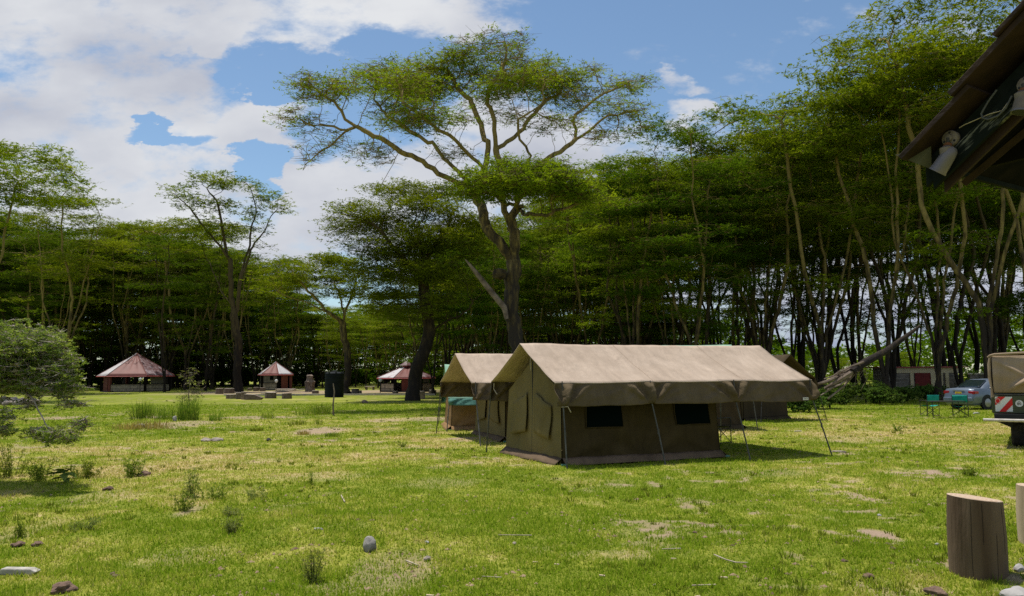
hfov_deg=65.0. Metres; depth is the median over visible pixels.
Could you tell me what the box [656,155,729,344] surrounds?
fever tree
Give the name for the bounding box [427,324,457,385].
fever tree
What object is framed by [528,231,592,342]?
fever tree
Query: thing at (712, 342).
fever tree
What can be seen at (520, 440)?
door panel
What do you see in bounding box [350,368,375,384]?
shrub
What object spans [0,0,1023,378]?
sky
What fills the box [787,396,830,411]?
shrub
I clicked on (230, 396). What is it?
log stool
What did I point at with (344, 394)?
path kerb
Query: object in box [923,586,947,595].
clod
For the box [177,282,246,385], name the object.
fever tree
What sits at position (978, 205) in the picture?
fever tree
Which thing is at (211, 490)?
weed
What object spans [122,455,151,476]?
weed
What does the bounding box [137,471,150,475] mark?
clod
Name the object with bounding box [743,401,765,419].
door panel
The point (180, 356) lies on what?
young tree
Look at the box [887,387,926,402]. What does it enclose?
shrub
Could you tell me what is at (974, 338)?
fever tree
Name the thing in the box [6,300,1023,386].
distant wood
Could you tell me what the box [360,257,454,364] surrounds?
fever tree
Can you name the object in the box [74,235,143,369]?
fever tree
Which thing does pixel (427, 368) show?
shrub
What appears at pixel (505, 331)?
fever tree
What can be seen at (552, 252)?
fever tree
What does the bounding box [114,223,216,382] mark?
fever tree
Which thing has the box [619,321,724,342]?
young tree
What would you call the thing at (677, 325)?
fever tree
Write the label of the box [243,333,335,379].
young tree
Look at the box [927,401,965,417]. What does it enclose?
camp table
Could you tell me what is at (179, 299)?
fever tree
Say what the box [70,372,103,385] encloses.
shrub
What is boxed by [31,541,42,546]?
clod
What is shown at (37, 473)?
weed
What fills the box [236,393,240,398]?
log stool
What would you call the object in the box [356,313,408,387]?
fever tree
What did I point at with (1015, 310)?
fever tree
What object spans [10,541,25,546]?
clod
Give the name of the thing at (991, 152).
veranda roof
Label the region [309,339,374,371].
young tree
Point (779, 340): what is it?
fever tree
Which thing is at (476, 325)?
fever tree
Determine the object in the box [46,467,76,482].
broad leaved plant
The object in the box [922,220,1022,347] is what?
fever tree
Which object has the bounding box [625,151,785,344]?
fever tree
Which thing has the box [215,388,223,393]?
log stool
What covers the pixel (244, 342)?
fever tree
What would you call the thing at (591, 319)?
fever tree
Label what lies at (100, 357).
young tree
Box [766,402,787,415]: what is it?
door panel
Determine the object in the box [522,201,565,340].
fever tree
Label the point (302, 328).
fever tree
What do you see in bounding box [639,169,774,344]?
fever tree
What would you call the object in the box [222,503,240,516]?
weed
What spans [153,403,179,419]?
tall grass clump
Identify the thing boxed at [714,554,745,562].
stick
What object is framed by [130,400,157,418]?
tall grass clump
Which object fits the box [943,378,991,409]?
silver car
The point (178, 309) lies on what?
fever tree
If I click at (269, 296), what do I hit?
fever tree
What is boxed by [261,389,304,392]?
path kerb
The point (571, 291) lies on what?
fever tree
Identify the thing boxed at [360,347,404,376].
young tree
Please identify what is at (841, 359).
young tree
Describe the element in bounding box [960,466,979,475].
weed
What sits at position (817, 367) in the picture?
fever tree
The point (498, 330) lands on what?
fever tree
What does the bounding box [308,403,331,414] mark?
tall grass clump
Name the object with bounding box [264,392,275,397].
log stool
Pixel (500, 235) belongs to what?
fever tree
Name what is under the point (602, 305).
fever tree
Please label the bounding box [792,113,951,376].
fever tree
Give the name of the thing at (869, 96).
fever tree
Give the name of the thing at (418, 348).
fever tree
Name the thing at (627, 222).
fever tree
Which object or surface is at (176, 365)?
young tree
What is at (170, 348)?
fever tree
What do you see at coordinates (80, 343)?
fever tree
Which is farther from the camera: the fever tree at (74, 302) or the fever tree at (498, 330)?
the fever tree at (74, 302)
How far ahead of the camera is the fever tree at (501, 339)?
73.90 m
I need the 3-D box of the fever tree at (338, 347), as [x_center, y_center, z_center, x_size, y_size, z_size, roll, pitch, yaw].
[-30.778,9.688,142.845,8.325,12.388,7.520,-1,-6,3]
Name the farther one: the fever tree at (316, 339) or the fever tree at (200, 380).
the fever tree at (200, 380)
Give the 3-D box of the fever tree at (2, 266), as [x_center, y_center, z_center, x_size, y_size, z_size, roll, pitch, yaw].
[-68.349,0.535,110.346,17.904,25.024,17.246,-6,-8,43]
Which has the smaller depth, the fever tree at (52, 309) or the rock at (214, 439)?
the rock at (214, 439)
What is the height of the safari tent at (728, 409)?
2.750 m
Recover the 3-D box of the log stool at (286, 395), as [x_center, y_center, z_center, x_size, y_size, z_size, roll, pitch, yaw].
[-18.043,7.864,64.424,0.815,0.519,0.760,0,-6,0]
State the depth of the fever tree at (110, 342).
163.08 m
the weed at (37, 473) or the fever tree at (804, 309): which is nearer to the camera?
the weed at (37, 473)
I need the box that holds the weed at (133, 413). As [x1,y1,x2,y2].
[124,405,143,419]
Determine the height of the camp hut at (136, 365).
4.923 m
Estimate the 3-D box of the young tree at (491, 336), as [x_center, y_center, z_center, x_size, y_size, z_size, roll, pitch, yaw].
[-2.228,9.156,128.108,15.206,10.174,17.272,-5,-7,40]
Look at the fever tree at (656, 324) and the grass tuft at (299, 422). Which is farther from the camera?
the fever tree at (656, 324)
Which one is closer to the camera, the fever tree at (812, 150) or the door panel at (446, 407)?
the door panel at (446, 407)
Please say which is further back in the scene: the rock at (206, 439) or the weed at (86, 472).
the rock at (206, 439)
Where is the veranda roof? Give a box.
[896,0,1023,192]
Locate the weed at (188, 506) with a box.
[169,487,199,511]
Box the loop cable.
[980,90,1012,119]
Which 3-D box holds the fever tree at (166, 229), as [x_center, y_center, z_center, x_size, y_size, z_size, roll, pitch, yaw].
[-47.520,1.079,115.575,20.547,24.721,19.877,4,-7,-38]
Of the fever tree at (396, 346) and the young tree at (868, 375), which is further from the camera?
the fever tree at (396, 346)
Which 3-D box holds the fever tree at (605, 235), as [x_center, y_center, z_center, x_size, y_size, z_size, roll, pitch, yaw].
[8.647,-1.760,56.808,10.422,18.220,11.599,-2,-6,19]
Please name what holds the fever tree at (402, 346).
on the ground at (96, 396)
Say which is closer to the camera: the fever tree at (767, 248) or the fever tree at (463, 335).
the fever tree at (767, 248)
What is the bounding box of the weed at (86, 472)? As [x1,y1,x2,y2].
[66,459,106,478]
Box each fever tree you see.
[0,139,106,314]
[0,181,150,393]
[0,206,28,220]
[0,208,83,390]
[0,220,44,312]
[0,223,48,325]
[0,228,93,391]
[0,229,114,392]
[0,242,81,332]
[9,230,104,381]
[15,239,113,388]
[21,254,77,382]
[29,228,137,386]
[41,269,109,380]
[52,276,94,351]
[58,258,132,386]
[61,256,116,357]
[63,224,197,383]
[66,218,174,383]
[71,278,121,386]
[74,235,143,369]
[79,258,147,368]
[88,240,194,359]
[89,259,153,364]
[96,234,193,382]
[102,254,169,381]
[107,215,244,388]
[111,272,174,383]
[112,217,258,389]
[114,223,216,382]
[115,231,217,391]
[134,247,213,386]
[148,260,243,387]
[154,169,298,391]
[160,250,268,388]
[164,246,242,390]
[165,279,206,386]
[166,259,246,386]
[173,258,250,387]
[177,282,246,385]
[187,262,263,388]
[195,254,276,387]
[203,270,265,386]
[214,257,263,385]
[219,245,276,382]
[219,273,287,386]
[229,273,297,368]
[240,249,388,393]
[244,291,287,384]
[246,265,307,363]
[252,258,326,382]
[252,276,332,370]
[261,21,664,353]
[280,295,318,384]
[284,319,317,385]
[293,295,324,383]
[295,315,339,387]
[303,306,359,371]
[307,176,520,400]
[321,320,351,371]
[330,307,368,363]
[333,328,368,368]
[339,319,373,386]
[346,311,387,387]
[349,316,377,368]
[351,303,406,382]
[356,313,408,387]
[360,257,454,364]
[360,306,415,371]
[366,322,412,369]
[367,229,476,390]
[368,306,401,373]
[388,315,421,365]
[398,245,490,393]
[398,325,420,356]
[406,231,493,364]
[406,323,442,365]
[413,287,485,353]
[415,250,495,363]
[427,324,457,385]
[429,235,506,353]
[429,239,500,358]
[429,308,463,366]
[430,262,487,354]
[434,226,507,353]
[434,337,452,384]
[436,312,470,365]
[439,227,542,353]
[450,221,531,352]
[450,230,561,353]
[451,269,491,353]
[464,229,552,352]
[466,251,525,353]
[479,239,565,347]
[480,226,586,352]
[482,219,568,344]
[492,216,543,341]
[492,238,550,353]
[495,217,533,341]
[499,205,621,343]
[502,214,583,342]
[517,197,595,343]
[519,165,646,344]
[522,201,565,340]
[524,198,662,343]
[525,205,620,344]
[528,219,594,341]
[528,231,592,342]
[529,178,669,344]
[533,221,603,343]
[554,287,613,344]
[555,169,695,344]
[556,173,657,344]
[558,156,693,344]
[560,145,709,344]
[563,247,665,340]
[566,159,773,344]
[578,177,673,344]
[595,200,693,343]
[598,110,796,344]
[603,177,689,344]
[619,166,740,344]
[624,282,686,343]
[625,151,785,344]
[637,180,701,344]
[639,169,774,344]
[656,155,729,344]
[659,158,809,345]
[660,150,758,344]
[662,143,851,345]
[670,145,814,345]
[678,105,861,352]
[679,69,946,388]
[692,140,854,353]
[692,211,807,345]
[716,106,924,388]
[716,122,879,366]
[717,153,825,340]
[741,147,872,358]
[748,154,894,364]
[753,45,981,395]
[757,156,885,373]
[758,260,855,367]
[765,230,864,353]
[772,155,884,379]
[775,0,1023,377]
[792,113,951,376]
[798,76,973,388]
[799,149,901,383]
[804,129,931,384]
[808,14,1020,400]
[815,219,906,383]
[835,192,960,366]
[843,93,1020,385]
[853,26,1023,285]
[869,120,1012,365]
[869,246,956,366]
[888,219,1000,365]
[901,221,982,346]
[922,187,1021,352]
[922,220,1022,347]
[926,178,1023,353]
[932,223,1020,372]
[934,186,1023,352]
[944,222,1023,351]
[944,231,1019,352]
[968,186,1023,308]
[986,215,1021,266]
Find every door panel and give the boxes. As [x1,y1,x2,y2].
[445,397,447,422]
[448,404,451,428]
[475,400,488,432]
[489,401,504,440]
[506,360,532,451]
[532,360,561,464]
[715,403,719,447]
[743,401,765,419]
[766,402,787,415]
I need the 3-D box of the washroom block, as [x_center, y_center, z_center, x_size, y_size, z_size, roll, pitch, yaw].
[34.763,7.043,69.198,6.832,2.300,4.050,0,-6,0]
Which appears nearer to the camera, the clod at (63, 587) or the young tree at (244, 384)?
the clod at (63, 587)
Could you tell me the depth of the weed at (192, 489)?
11.64 m
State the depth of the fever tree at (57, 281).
126.66 m
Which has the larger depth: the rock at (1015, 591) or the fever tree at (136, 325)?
the fever tree at (136, 325)
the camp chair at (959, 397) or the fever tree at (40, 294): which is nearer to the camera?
the camp chair at (959, 397)
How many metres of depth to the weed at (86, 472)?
14.02 m
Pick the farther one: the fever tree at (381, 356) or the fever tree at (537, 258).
the fever tree at (381, 356)
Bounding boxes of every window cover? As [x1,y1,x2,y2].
[477,400,485,419]
[490,401,498,423]
[510,392,526,433]
[534,392,550,439]
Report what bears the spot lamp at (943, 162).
attached to the veranda roof
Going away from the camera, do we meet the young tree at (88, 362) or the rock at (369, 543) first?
the rock at (369, 543)
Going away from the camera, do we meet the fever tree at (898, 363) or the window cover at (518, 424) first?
the window cover at (518, 424)
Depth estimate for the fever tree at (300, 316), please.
122.89 m
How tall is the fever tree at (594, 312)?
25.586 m
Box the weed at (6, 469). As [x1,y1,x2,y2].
[0,442,34,477]
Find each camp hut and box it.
[96,353,174,391]
[258,362,292,389]
[377,361,431,391]
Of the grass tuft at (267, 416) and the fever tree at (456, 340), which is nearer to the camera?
the grass tuft at (267, 416)
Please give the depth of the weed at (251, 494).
11.60 m
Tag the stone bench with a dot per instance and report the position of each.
(283, 389)
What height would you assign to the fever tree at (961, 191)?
22.256 m
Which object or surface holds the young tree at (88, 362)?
on the ground at (96, 396)
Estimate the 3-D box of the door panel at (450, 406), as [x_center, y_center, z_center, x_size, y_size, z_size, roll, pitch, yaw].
[-2.047,3.406,26.490,0.072,1.800,1.400,1,-6,-9]
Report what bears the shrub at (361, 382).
on the ground at (96, 396)
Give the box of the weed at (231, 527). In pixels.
[221,513,243,533]
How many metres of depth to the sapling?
34.01 m
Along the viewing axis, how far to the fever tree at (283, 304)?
128.13 m
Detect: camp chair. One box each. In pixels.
[717,417,731,442]
[919,395,939,415]
[951,395,968,416]
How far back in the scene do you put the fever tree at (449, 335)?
79.49 m
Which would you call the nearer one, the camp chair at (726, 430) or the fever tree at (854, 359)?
the camp chair at (726, 430)
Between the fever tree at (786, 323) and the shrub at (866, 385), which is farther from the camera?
the fever tree at (786, 323)
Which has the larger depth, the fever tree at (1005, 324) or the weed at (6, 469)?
the fever tree at (1005, 324)
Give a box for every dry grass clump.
[112,422,143,429]
[126,419,175,429]
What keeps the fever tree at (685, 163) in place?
on the ground at (96, 396)
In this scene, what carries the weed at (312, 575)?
on the ground at (96, 396)
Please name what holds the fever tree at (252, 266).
on the ground at (96, 396)
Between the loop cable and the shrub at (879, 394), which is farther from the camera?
the shrub at (879, 394)
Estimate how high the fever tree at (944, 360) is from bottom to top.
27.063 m
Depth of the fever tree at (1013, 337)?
89.69 m
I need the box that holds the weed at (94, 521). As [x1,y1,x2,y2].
[65,514,105,531]
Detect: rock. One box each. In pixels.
[1,400,11,404]
[201,438,210,441]
[211,437,222,441]
[363,536,376,552]
[831,450,848,452]
[999,586,1023,595]
[1013,563,1023,572]
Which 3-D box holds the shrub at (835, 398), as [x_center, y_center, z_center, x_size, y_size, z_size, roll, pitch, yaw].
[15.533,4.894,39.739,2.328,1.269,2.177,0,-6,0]
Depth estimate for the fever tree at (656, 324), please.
95.75 m
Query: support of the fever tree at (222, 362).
on the ground at (96, 396)
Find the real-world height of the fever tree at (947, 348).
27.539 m
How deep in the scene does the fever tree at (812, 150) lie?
54.64 m
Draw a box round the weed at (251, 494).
[241,484,267,499]
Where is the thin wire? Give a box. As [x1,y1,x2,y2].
[959,105,1005,127]
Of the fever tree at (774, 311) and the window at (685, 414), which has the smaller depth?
the window at (685, 414)
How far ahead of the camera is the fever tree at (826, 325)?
82.75 m
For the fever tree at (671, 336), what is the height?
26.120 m
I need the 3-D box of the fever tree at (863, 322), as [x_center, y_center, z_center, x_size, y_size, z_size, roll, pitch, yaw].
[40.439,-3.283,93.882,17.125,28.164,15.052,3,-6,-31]
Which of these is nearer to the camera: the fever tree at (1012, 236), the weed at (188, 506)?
the weed at (188, 506)
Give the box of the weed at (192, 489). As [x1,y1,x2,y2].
[177,464,205,496]
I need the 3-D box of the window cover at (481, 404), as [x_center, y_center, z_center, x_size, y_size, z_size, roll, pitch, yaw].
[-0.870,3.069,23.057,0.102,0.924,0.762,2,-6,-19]
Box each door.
[103,377,107,390]
[281,376,287,388]
[402,379,407,390]
[915,373,930,385]
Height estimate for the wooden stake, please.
1.526 m
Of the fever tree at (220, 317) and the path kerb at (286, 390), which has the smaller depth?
the path kerb at (286, 390)
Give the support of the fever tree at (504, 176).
on the ground at (96, 396)
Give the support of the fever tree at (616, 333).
on the ground at (96, 396)
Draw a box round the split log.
[244,394,263,399]
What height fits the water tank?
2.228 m
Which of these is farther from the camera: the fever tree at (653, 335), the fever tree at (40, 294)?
the fever tree at (40, 294)
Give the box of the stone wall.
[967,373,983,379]
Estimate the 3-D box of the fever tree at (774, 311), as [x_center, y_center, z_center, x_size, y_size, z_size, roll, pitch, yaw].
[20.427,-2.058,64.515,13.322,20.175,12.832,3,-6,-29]
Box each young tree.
[68,339,116,378]
[80,337,132,378]
[124,321,230,386]
[129,328,220,387]
[170,333,232,371]
[213,329,276,385]
[242,314,369,386]
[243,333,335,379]
[269,345,320,385]
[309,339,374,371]
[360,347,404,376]
[412,341,470,372]
[437,332,509,368]
[458,325,536,353]
[524,331,567,343]
[524,334,589,344]
[562,316,658,344]
[587,315,708,344]
[607,316,729,344]
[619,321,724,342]
[826,358,858,377]
[840,360,879,383]
[883,352,912,366]
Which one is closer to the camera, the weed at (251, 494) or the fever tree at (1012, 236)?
the weed at (251, 494)
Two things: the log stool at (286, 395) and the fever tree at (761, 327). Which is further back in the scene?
the fever tree at (761, 327)
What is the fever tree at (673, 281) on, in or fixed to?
on the ground at (96, 396)
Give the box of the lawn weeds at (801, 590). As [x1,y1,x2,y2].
[0,400,1023,595]
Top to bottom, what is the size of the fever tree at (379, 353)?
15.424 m
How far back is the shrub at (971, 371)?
65.90 m
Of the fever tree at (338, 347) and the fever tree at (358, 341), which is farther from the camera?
the fever tree at (338, 347)
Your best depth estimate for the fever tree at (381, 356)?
175.00 m
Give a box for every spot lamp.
[930,130,959,175]
[1010,77,1023,115]
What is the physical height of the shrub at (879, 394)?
1.286 m
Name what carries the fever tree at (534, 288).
on the ground at (96, 396)
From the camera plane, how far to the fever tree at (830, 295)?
69.17 m
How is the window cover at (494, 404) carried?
in the safari tent at (470, 375)
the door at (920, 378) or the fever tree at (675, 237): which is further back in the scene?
the door at (920, 378)
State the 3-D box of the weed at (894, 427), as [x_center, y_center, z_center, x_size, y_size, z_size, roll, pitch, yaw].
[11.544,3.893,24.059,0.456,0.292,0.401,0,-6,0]
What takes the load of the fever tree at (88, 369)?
on the ground at (96, 396)
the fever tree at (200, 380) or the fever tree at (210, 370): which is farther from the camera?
the fever tree at (200, 380)
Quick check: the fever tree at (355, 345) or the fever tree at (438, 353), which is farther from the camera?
the fever tree at (355, 345)
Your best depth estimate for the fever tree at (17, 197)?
63.42 m
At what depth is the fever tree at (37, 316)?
106.43 m
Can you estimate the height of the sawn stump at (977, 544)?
0.733 m
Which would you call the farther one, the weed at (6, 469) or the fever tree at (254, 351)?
the fever tree at (254, 351)
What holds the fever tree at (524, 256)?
on the ground at (96, 396)
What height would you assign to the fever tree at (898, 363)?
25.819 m
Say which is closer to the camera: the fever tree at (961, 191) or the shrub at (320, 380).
the fever tree at (961, 191)
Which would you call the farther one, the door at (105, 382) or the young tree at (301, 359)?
the young tree at (301, 359)
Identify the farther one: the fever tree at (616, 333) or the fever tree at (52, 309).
the fever tree at (52, 309)
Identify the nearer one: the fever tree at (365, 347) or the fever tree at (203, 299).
the fever tree at (203, 299)
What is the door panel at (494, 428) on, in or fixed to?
in the safari tent at (470, 375)
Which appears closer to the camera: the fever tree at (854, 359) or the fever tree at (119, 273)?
the fever tree at (854, 359)
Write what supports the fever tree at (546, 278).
on the ground at (96, 396)
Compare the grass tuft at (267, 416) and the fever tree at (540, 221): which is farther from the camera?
the fever tree at (540, 221)
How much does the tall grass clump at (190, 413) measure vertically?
1.144 m
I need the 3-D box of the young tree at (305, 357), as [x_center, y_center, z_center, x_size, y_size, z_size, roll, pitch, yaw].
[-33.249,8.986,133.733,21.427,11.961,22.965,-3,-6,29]
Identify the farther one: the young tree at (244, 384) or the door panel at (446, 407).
the young tree at (244, 384)
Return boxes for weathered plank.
[0,567,39,575]
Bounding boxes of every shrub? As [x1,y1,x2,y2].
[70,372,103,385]
[93,368,104,377]
[294,371,312,381]
[312,371,324,381]
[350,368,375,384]
[356,368,387,384]
[423,364,438,371]
[423,367,443,384]
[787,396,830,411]
[814,386,847,408]
[822,380,864,404]
[850,379,889,402]
[863,383,906,404]
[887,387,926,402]
[897,382,940,399]
[925,386,948,396]
[963,370,982,380]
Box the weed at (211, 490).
[189,475,235,499]
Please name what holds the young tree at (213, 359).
on the ground at (96, 396)
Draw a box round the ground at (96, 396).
[0,374,1023,595]
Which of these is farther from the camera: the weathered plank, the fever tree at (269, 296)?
the fever tree at (269, 296)
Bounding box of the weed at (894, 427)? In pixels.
[892,423,903,430]
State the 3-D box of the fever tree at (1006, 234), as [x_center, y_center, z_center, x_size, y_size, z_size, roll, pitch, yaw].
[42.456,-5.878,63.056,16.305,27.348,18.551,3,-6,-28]
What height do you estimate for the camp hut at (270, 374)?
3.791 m
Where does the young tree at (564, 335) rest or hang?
on the ground at (96, 396)
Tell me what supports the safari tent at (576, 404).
on the ground at (96, 396)
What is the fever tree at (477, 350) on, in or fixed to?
on the ground at (96, 396)
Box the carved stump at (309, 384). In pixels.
[305,375,314,391]
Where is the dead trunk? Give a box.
[818,325,920,399]
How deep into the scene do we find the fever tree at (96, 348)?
160.39 m
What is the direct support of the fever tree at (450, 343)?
on the ground at (96, 396)
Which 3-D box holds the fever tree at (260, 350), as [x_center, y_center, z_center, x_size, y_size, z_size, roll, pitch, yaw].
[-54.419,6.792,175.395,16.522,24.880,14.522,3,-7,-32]
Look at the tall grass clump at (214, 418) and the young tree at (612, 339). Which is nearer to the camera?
the tall grass clump at (214, 418)
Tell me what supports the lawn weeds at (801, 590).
on the ground at (96, 396)
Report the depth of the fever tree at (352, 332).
183.58 m
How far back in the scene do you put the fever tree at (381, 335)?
112.37 m
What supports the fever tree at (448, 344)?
on the ground at (96, 396)
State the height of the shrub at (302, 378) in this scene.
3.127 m
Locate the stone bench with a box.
[275,389,295,390]
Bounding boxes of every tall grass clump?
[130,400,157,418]
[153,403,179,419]
[175,393,207,420]
[208,410,223,420]
[294,407,320,415]
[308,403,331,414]
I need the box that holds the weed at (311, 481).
[304,472,314,485]
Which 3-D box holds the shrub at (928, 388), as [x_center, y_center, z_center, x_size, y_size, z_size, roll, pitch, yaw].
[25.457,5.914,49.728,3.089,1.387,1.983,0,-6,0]
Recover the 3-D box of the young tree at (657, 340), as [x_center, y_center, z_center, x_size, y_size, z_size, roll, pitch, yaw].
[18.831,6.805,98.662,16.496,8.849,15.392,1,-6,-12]
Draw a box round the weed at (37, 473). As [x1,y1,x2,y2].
[18,454,59,480]
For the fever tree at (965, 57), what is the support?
on the ground at (96, 396)
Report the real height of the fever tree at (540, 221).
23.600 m
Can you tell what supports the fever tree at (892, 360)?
on the ground at (96, 396)
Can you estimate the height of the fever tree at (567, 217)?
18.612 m
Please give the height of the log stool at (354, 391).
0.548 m
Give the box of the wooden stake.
[332,383,334,414]
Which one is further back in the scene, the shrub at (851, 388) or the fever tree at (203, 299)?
the fever tree at (203, 299)
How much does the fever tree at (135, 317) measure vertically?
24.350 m
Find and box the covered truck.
[983,352,1023,445]
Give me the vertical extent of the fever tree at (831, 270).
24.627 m
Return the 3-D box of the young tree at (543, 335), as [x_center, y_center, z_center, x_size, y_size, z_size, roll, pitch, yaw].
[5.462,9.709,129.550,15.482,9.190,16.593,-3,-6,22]
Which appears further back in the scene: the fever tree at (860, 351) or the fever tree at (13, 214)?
the fever tree at (13, 214)
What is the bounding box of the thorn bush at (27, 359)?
[0,317,107,447]
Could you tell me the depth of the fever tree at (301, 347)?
159.45 m
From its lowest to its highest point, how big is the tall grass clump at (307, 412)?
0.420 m
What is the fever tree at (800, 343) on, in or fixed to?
on the ground at (96, 396)
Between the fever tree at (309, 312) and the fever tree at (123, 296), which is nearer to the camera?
the fever tree at (123, 296)
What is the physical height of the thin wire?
0.094 m
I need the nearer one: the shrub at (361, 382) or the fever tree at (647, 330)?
the fever tree at (647, 330)
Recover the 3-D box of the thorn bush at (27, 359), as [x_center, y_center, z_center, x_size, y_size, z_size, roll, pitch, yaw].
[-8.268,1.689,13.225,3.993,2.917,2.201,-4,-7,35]
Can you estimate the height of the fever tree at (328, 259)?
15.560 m
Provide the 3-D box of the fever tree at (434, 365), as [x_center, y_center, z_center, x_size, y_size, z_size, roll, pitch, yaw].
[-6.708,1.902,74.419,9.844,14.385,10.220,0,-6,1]
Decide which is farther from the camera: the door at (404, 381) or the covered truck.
the door at (404, 381)
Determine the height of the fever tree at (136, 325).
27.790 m
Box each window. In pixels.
[585,405,623,427]
[674,404,710,424]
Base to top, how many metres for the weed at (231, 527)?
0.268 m
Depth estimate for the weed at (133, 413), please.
32.89 m
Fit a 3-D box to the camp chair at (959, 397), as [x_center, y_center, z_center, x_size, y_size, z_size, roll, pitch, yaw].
[17.941,4.317,32.167,0.590,0.861,0.529,-4,-6,30]
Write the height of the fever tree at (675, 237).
19.525 m
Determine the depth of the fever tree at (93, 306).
130.03 m
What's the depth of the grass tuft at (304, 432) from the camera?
24.12 m
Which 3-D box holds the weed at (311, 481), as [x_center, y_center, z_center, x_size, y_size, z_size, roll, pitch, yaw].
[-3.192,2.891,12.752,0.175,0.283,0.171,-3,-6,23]
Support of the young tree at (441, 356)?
on the ground at (96, 396)
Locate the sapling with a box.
[176,367,205,405]
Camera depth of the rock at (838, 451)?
17.76 m
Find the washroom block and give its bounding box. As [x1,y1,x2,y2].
[865,366,967,388]
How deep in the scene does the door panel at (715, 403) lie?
17.01 m
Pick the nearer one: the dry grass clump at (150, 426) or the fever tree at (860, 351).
the dry grass clump at (150, 426)
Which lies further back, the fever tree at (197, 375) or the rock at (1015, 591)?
the fever tree at (197, 375)
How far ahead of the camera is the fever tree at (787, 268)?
57.62 m
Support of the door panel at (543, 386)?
in the safari tent at (576, 404)
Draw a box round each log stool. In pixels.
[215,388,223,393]
[224,388,234,393]
[226,394,235,398]
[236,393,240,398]
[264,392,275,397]
[282,393,291,398]
[351,389,358,393]
[420,391,424,398]
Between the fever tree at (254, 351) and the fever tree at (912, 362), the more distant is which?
the fever tree at (254, 351)
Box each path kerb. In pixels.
[224,394,434,395]
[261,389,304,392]
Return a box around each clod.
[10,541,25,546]
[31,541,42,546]
[50,581,77,594]
[102,486,113,490]
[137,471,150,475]
[862,573,874,577]
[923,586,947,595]
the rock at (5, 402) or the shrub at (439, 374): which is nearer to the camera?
the rock at (5, 402)
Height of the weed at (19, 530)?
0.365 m
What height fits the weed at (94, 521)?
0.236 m
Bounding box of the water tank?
[324,371,343,396]
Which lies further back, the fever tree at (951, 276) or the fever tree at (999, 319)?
the fever tree at (951, 276)
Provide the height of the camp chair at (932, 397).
0.861 m
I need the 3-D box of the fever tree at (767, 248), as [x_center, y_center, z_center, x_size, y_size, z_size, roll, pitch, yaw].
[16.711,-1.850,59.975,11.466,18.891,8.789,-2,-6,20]
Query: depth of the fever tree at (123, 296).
119.10 m
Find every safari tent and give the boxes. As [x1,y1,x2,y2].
[436,353,511,446]
[438,364,475,431]
[486,343,831,468]
[661,345,757,429]
[741,354,826,420]
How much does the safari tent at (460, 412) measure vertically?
2.184 m
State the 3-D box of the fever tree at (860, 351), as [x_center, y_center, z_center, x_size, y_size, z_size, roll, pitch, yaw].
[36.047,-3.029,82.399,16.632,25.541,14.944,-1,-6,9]
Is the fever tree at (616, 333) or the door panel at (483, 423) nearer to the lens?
the door panel at (483, 423)
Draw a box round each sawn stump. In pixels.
[946,493,1008,580]
[1016,483,1023,543]
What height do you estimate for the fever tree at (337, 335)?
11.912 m
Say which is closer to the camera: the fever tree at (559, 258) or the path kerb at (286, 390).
the fever tree at (559, 258)
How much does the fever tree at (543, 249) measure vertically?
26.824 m
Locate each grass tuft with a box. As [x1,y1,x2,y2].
[249,427,262,430]
[260,412,274,418]
[289,420,306,424]
[297,430,310,434]
[325,432,340,436]
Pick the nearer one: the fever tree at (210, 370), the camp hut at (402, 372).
the camp hut at (402, 372)
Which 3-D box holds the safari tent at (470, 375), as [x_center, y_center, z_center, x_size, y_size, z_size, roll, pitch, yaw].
[1.353,2.800,23.076,6.232,2.426,4.326,2,-6,-19]
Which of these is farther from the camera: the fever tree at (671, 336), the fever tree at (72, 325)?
the fever tree at (72, 325)
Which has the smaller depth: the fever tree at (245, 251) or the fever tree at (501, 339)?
the fever tree at (501, 339)
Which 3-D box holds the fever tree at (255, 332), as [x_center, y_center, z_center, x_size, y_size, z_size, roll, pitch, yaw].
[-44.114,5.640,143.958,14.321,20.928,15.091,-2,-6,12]
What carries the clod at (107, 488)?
on the ground at (96, 396)
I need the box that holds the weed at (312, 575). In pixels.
[300,542,330,582]
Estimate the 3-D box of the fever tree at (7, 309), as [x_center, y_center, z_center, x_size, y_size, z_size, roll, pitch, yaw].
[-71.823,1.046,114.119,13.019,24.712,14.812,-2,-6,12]
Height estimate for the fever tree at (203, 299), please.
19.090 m
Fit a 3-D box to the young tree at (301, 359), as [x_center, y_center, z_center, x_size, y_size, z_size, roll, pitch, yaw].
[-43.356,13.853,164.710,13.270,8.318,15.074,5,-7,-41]
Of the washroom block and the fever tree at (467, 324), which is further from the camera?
the fever tree at (467, 324)
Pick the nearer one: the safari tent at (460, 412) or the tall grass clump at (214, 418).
the safari tent at (460, 412)
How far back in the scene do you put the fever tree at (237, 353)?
98.55 m
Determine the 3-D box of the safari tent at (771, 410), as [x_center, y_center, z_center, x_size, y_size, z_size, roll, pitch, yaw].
[8.891,3.532,31.601,4.277,2.510,4.967,4,-7,-38]
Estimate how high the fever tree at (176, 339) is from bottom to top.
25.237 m
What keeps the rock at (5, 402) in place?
on the ground at (96, 396)
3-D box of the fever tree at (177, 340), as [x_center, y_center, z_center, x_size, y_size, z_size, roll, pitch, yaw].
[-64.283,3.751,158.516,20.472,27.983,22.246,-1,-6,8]
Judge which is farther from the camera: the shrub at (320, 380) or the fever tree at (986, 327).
the shrub at (320, 380)
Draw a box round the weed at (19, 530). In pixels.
[9,511,26,537]
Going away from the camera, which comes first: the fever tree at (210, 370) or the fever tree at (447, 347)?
the fever tree at (447, 347)

